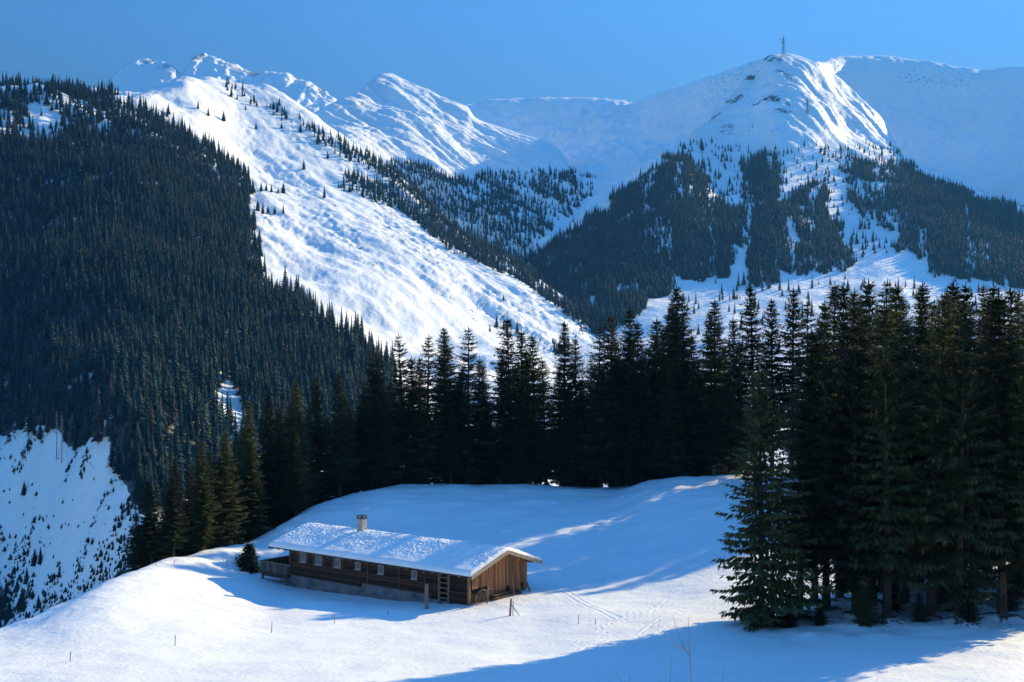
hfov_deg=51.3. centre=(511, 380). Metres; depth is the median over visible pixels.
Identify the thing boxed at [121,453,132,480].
spruce tree
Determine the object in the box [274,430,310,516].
spruce tree
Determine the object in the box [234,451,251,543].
spruce tree
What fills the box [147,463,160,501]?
spruce tree
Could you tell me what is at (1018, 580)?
spruce tree
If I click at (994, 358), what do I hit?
spruce tree
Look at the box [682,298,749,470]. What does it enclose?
spruce tree
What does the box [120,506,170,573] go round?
spruce tree
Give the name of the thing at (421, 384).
spruce tree
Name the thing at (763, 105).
mountain
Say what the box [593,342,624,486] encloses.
spruce tree
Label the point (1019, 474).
spruce tree
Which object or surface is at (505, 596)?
beam timber
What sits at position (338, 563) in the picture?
window
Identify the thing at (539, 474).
spruce tree
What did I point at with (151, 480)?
spruce tree
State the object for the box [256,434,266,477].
spruce tree
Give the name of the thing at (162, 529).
spruce tree
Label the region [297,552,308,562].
window
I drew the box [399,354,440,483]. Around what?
spruce tree
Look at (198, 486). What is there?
spruce tree
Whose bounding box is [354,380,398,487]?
spruce tree
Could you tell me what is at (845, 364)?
spruce tree
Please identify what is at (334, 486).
spruce tree
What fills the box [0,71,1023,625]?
forest
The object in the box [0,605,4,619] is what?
spruce tree
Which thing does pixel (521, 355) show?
spruce tree
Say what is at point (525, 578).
leaning pole
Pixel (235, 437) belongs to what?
spruce tree
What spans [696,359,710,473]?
spruce tree
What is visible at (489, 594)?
cart wheel
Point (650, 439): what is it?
spruce tree
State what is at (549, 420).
spruce tree
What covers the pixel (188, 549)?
spruce tree
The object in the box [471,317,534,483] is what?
spruce tree
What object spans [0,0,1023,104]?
sky
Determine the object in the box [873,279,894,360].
spruce tree
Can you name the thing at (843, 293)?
spruce tree
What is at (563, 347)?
spruce tree
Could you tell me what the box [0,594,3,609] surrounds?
spruce tree
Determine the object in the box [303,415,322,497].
spruce tree
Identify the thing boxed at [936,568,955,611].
spruce tree
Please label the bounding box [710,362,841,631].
spruce tree
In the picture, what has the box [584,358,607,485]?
spruce tree
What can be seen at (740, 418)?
spruce tree
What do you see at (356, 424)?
spruce tree
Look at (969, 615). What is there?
spruce tree
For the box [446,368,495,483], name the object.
spruce tree
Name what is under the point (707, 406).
spruce tree
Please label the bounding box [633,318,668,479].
spruce tree
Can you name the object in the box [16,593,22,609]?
spruce tree
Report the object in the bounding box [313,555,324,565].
window
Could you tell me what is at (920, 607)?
spruce tree
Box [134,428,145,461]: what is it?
spruce tree
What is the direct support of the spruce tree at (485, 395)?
on the meadow
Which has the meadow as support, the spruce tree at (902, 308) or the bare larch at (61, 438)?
the spruce tree at (902, 308)
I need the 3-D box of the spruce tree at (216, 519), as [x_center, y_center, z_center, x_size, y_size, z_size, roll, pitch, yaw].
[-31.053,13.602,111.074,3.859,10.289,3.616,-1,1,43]
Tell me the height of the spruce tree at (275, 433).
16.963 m
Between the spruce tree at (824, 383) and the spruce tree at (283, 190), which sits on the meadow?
the spruce tree at (824, 383)
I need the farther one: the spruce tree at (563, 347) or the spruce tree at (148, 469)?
the spruce tree at (148, 469)
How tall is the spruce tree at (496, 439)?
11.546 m
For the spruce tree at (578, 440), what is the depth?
143.85 m
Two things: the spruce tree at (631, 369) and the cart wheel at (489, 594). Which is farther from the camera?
the spruce tree at (631, 369)
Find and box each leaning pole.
[509,558,514,594]
[512,559,521,593]
[520,563,530,591]
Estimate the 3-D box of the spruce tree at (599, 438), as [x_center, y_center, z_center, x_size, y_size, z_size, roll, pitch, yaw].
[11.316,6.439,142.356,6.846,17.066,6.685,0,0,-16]
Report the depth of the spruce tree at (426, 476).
138.87 m
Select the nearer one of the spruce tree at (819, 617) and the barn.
the spruce tree at (819, 617)
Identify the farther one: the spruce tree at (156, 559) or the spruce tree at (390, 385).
the spruce tree at (390, 385)
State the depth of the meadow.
74.55 m
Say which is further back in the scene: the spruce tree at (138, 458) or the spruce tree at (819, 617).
the spruce tree at (138, 458)
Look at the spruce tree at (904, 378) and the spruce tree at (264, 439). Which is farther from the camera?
the spruce tree at (264, 439)
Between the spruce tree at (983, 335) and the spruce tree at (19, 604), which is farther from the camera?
the spruce tree at (19, 604)
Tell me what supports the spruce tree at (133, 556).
on the meadow
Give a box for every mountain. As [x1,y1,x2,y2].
[103,53,336,112]
[314,73,583,257]
[465,55,1023,218]
[522,53,1023,486]
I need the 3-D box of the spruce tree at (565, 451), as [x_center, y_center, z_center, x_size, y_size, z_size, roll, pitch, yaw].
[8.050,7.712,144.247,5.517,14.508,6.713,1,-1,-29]
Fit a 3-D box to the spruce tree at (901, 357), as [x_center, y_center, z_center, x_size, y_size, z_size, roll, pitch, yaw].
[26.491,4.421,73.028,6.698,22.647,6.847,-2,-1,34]
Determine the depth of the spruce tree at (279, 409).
136.72 m
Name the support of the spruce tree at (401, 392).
on the meadow
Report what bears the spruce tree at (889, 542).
on the meadow
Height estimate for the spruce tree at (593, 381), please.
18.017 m
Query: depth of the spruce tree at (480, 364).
158.96 m
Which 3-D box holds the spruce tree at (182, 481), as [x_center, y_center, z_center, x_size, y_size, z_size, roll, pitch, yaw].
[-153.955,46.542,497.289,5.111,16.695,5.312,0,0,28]
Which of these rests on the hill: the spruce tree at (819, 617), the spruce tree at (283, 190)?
the spruce tree at (283, 190)
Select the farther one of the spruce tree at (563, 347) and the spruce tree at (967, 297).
the spruce tree at (563, 347)
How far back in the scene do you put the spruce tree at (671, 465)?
138.59 m
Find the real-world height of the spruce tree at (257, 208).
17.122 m
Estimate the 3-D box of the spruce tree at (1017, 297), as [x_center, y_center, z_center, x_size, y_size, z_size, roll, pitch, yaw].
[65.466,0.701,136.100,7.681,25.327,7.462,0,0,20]
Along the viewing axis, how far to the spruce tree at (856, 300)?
124.72 m
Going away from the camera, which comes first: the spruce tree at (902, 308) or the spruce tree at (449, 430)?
the spruce tree at (902, 308)
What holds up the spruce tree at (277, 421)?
on the meadow
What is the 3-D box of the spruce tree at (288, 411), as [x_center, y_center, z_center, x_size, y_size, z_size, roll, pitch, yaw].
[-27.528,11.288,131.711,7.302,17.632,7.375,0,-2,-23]
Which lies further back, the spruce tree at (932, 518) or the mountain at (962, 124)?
the mountain at (962, 124)
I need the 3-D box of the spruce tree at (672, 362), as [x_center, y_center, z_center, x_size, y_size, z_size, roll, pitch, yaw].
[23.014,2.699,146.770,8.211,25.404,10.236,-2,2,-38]
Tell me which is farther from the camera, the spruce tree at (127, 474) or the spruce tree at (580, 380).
the spruce tree at (127, 474)
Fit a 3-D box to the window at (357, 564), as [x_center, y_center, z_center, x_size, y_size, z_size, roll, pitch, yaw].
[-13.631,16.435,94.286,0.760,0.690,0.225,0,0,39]
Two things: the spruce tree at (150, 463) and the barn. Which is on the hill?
the spruce tree at (150, 463)
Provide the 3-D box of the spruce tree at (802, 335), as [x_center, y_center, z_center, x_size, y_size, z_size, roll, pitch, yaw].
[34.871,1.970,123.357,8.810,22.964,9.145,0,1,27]
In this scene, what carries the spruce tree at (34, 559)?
on the hill
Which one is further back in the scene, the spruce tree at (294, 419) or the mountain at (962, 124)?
the mountain at (962, 124)
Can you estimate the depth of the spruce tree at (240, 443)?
120.92 m
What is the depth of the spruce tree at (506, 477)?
142.69 m
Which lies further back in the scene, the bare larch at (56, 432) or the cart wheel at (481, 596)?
the bare larch at (56, 432)
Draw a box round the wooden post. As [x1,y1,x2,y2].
[425,584,428,608]
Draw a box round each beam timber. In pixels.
[493,590,514,596]
[494,591,520,599]
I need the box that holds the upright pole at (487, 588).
[487,578,488,602]
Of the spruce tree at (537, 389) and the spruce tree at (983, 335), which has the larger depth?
the spruce tree at (537, 389)
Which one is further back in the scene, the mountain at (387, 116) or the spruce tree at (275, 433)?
the mountain at (387, 116)
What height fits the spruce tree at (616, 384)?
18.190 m
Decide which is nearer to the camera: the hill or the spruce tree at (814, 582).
the spruce tree at (814, 582)
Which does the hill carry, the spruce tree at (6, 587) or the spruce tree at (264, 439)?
the spruce tree at (6, 587)
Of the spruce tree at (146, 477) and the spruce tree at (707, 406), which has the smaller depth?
the spruce tree at (707, 406)
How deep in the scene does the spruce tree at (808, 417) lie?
71.89 m
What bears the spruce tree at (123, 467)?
on the hill
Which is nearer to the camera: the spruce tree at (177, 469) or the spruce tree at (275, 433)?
the spruce tree at (275, 433)
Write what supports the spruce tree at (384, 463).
on the meadow
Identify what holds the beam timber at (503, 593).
on the beam timber
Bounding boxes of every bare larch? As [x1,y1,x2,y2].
[54,410,59,459]
[58,415,63,462]
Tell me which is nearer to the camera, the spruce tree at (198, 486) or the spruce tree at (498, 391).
the spruce tree at (198, 486)
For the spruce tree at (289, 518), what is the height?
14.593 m
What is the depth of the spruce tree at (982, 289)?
133.72 m
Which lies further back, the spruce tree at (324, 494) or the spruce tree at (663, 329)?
the spruce tree at (663, 329)
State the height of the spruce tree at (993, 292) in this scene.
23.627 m
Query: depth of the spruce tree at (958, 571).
64.83 m
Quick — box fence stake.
[509,599,518,615]
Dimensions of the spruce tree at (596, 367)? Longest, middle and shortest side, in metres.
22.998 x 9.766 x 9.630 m
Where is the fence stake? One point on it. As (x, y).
(511, 606)
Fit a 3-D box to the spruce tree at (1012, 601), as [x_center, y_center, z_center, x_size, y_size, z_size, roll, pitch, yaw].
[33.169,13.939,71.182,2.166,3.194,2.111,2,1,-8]
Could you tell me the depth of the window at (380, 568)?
92.51 m
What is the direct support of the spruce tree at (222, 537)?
on the meadow
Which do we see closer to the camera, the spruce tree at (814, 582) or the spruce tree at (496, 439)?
the spruce tree at (814, 582)
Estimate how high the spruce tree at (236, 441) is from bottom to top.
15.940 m
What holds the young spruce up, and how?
on the meadow
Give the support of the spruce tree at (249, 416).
on the meadow
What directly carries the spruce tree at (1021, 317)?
on the meadow
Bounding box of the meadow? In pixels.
[0,475,1023,681]
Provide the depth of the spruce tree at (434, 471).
140.31 m
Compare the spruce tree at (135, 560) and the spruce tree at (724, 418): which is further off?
the spruce tree at (724, 418)
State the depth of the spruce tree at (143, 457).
493.11 m
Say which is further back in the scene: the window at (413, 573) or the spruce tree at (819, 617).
the window at (413, 573)
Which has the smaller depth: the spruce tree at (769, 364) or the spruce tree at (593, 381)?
the spruce tree at (769, 364)
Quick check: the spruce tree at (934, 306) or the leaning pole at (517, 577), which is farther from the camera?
the leaning pole at (517, 577)
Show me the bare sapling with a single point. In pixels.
(683, 645)
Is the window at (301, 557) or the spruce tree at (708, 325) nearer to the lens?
the window at (301, 557)
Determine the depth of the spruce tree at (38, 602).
508.81 m
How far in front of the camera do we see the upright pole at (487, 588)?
86.69 m
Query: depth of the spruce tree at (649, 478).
149.09 m
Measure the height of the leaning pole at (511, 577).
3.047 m
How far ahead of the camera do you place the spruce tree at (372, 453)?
133.34 m
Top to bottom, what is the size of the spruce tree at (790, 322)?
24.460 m
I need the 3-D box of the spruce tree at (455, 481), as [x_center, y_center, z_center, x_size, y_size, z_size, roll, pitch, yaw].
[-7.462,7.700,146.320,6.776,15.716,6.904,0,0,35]
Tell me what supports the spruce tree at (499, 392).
on the meadow
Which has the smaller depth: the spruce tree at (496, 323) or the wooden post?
the wooden post
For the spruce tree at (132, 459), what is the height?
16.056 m
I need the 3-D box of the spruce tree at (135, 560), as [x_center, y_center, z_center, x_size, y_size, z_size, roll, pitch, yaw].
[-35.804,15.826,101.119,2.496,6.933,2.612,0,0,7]
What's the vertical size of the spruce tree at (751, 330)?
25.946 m
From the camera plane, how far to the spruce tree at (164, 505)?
112.68 m
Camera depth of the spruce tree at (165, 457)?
502.77 m
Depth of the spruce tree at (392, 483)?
144.80 m
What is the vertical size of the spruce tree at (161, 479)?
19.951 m
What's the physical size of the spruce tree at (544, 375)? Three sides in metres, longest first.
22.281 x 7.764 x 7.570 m
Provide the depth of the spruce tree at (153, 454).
501.40 m
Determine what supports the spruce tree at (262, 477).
on the meadow
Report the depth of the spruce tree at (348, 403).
149.36 m
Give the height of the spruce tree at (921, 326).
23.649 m
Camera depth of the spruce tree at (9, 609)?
557.11 m
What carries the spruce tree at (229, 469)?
on the meadow
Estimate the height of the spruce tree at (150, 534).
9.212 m
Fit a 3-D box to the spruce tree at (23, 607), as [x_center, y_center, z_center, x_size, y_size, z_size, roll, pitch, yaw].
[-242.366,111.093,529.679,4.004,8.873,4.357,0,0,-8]
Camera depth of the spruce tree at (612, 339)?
143.66 m
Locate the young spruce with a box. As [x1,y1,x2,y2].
[234,537,260,573]
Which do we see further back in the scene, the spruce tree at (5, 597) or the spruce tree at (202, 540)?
the spruce tree at (5, 597)
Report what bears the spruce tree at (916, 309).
on the meadow
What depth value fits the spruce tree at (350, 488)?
139.59 m
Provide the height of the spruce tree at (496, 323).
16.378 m
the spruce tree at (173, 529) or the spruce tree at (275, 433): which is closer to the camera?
the spruce tree at (173, 529)
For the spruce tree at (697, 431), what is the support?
on the meadow
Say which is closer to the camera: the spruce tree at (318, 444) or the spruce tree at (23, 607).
the spruce tree at (318, 444)
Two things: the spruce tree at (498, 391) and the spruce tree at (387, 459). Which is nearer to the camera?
the spruce tree at (387, 459)
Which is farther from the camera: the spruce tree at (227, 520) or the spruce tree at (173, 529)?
the spruce tree at (227, 520)
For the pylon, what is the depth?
2807.41 m
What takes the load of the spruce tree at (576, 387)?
on the meadow
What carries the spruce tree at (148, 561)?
on the meadow
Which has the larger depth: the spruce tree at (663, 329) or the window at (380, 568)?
the spruce tree at (663, 329)
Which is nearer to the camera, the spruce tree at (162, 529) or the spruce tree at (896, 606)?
the spruce tree at (896, 606)
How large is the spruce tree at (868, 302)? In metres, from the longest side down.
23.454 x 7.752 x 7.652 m
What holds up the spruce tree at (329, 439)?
on the meadow
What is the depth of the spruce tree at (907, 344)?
132.57 m
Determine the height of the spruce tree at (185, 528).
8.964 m
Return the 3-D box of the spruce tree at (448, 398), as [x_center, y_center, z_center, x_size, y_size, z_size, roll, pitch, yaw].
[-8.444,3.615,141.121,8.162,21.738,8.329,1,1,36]
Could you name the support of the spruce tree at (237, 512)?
on the meadow
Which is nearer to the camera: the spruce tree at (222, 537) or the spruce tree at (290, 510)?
the spruce tree at (222, 537)
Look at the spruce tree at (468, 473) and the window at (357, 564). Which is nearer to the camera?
the window at (357, 564)
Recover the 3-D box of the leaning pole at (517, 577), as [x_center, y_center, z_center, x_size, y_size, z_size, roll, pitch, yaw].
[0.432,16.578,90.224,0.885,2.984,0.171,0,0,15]
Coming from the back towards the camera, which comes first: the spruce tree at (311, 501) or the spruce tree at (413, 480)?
the spruce tree at (413, 480)
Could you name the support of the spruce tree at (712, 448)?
on the meadow
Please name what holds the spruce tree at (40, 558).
on the hill
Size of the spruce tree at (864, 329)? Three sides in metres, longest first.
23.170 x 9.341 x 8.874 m
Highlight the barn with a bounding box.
[259,514,541,605]
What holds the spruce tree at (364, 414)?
on the meadow
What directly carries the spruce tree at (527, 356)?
on the meadow
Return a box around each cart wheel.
[475,589,486,603]
[483,588,492,601]
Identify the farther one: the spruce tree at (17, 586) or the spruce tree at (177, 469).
the spruce tree at (17, 586)
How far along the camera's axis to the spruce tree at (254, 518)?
116.43 m
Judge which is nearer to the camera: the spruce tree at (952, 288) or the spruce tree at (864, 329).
the spruce tree at (952, 288)
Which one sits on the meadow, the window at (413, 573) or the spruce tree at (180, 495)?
the spruce tree at (180, 495)
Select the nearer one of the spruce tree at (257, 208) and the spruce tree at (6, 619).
the spruce tree at (6, 619)
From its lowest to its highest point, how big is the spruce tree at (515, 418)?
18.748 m
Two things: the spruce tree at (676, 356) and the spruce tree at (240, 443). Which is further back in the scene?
the spruce tree at (676, 356)
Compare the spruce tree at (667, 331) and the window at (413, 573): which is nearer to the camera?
the window at (413, 573)
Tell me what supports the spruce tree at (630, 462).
on the meadow
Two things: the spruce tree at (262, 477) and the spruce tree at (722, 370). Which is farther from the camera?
the spruce tree at (722, 370)
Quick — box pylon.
[779,35,786,56]
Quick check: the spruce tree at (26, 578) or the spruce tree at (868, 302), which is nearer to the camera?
the spruce tree at (868, 302)
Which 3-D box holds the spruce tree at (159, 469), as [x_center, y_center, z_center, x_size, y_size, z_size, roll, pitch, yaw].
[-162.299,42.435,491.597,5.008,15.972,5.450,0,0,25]
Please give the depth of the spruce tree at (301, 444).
130.11 m
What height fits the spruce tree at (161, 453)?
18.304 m
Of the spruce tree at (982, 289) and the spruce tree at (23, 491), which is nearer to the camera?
the spruce tree at (982, 289)
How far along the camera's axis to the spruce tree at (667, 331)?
158.97 m
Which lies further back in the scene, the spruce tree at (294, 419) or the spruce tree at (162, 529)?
the spruce tree at (294, 419)
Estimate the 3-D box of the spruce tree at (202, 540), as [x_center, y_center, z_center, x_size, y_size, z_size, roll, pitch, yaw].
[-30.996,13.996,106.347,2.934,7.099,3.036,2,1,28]
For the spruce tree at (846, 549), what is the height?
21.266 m
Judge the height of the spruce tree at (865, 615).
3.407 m
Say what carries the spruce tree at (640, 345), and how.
on the meadow
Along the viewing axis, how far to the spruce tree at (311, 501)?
128.08 m
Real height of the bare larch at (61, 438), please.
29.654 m
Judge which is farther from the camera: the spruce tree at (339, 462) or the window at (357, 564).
the spruce tree at (339, 462)
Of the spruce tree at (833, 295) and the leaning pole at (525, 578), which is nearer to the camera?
the leaning pole at (525, 578)
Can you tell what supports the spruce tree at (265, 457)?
on the meadow
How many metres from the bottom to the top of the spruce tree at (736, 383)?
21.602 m
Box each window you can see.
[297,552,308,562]
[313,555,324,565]
[331,557,343,568]
[354,562,360,570]
[377,565,383,574]
[410,570,417,579]
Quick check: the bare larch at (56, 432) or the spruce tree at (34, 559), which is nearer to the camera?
the spruce tree at (34, 559)
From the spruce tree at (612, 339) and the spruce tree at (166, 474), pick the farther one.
the spruce tree at (166, 474)
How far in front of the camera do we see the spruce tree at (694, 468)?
138.90 m
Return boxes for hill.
[0,76,595,627]
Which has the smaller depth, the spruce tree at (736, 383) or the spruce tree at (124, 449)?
the spruce tree at (736, 383)
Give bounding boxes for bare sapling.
[658,618,691,681]
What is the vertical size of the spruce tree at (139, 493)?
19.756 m
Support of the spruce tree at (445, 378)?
on the meadow
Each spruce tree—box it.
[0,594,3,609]
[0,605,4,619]
[2,579,8,593]
[2,588,7,602]
[3,611,8,623]
[6,600,12,613]
[13,579,19,591]
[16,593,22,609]
[20,482,25,495]
[20,597,26,611]
[23,568,29,583]
[30,549,37,566]
[35,594,40,607]
[37,546,42,564]
[118,453,125,481]
[120,436,126,468]
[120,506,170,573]
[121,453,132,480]
[121,512,146,572]
[123,527,142,572]
[127,460,147,502]
[129,440,134,470]
[129,480,171,563]
[131,442,143,477]
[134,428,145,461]
[136,438,147,475]
[139,516,156,566]
[142,465,150,495]
[143,457,150,486]
[147,455,153,473]
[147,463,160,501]
[148,434,157,471]
[149,469,155,508]
[155,480,178,556]
[156,446,169,478]
[156,457,160,482]
[157,519,171,560]
[158,457,165,497]
[158,460,190,556]
[161,462,168,502]
[163,444,170,475]
[163,466,206,556]
[173,456,179,485]
[175,490,195,555]
[176,488,205,556]
[178,440,220,551]
[178,463,185,494]
[184,485,215,549]
[196,452,240,549]
[205,463,234,548]
[209,457,246,546]
[215,432,247,547]
[224,435,242,476]
[226,478,249,544]
[227,429,239,474]
[228,401,269,535]
[231,429,268,539]
[234,442,275,542]
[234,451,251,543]
[247,426,282,539]
[253,391,295,530]
[255,200,259,210]
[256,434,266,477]
[260,411,286,523]
[261,405,286,461]
[270,422,283,485]
[274,382,321,516]
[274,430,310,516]
[276,403,292,516]
[279,423,311,522]
[279,424,313,517]
[281,182,285,192]
[291,410,314,510]
[301,374,335,504]
[301,437,323,508]
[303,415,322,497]
[310,421,337,504]
[318,418,336,500]
[322,371,366,497]
[324,424,350,498]
[329,395,360,496]
[330,404,361,497]
[343,397,368,491]
[344,353,404,488]
[347,343,401,490]
[352,390,380,490]
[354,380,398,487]
[372,391,411,487]
[381,381,401,487]
[382,334,444,480]
[385,392,403,485]
[393,335,458,483]
[393,380,429,483]
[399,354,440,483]
[403,356,431,483]
[418,327,474,483]
[422,410,454,483]
[426,327,504,483]
[429,344,466,483]
[431,369,476,481]
[438,381,475,483]
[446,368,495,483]
[470,356,497,474]
[470,365,506,483]
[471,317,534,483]
[476,409,511,482]
[486,372,532,483]
[489,355,519,482]
[491,365,508,475]
[494,315,498,326]
[504,368,526,482]
[512,329,559,483]
[516,335,563,484]
[522,350,551,479]
[527,417,558,484]
[531,359,558,484]
[540,319,585,486]
[545,365,563,485]
[549,386,586,486]
[550,337,598,488]
[562,393,590,486]
[568,327,627,486]
[572,366,621,486]
[577,378,590,486]
[579,314,640,486]
[579,371,615,484]
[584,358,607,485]
[585,308,659,488]
[592,359,640,483]
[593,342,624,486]
[614,337,642,468]
[622,321,659,484]
[622,355,662,482]
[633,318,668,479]
[633,337,662,481]
[637,283,706,476]
[647,306,689,423]
[649,363,694,477]
[650,314,686,478]
[652,296,716,475]
[658,328,672,477]
[661,335,719,476]
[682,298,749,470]
[694,312,726,474]
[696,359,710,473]
[699,355,722,475]
[699,374,746,474]
[700,369,732,472]
[703,349,748,462]
[707,343,763,474]
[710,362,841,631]
[715,319,763,474]
[731,287,784,473]
[733,300,793,470]
[762,286,809,470]
[772,328,839,610]
[774,302,831,478]
[775,592,801,627]
[783,300,860,608]
[788,283,859,449]
[788,350,841,598]
[795,295,918,611]
[799,282,878,597]
[812,599,828,625]
[830,277,919,598]
[831,296,939,618]
[831,325,860,412]
[844,287,877,426]
[849,575,886,627]
[851,298,883,403]
[858,283,949,602]
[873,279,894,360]
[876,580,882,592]
[882,579,905,613]
[883,288,1001,616]
[883,321,929,591]
[891,298,1016,616]
[892,298,912,434]
[904,280,986,587]
[904,318,922,407]
[905,288,930,434]
[908,299,975,494]
[909,593,931,622]
[913,279,997,584]
[914,283,1010,595]
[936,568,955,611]
[938,286,1023,613]
[959,585,983,623]
[970,299,1006,402]
[972,279,1011,581]
[972,283,1007,389]
[976,284,1023,598]
[982,305,1023,612]
[996,574,1023,611]
[1012,291,1023,347]
[1013,302,1023,449]
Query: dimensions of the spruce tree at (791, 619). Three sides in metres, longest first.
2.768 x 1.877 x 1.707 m
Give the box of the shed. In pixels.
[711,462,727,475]

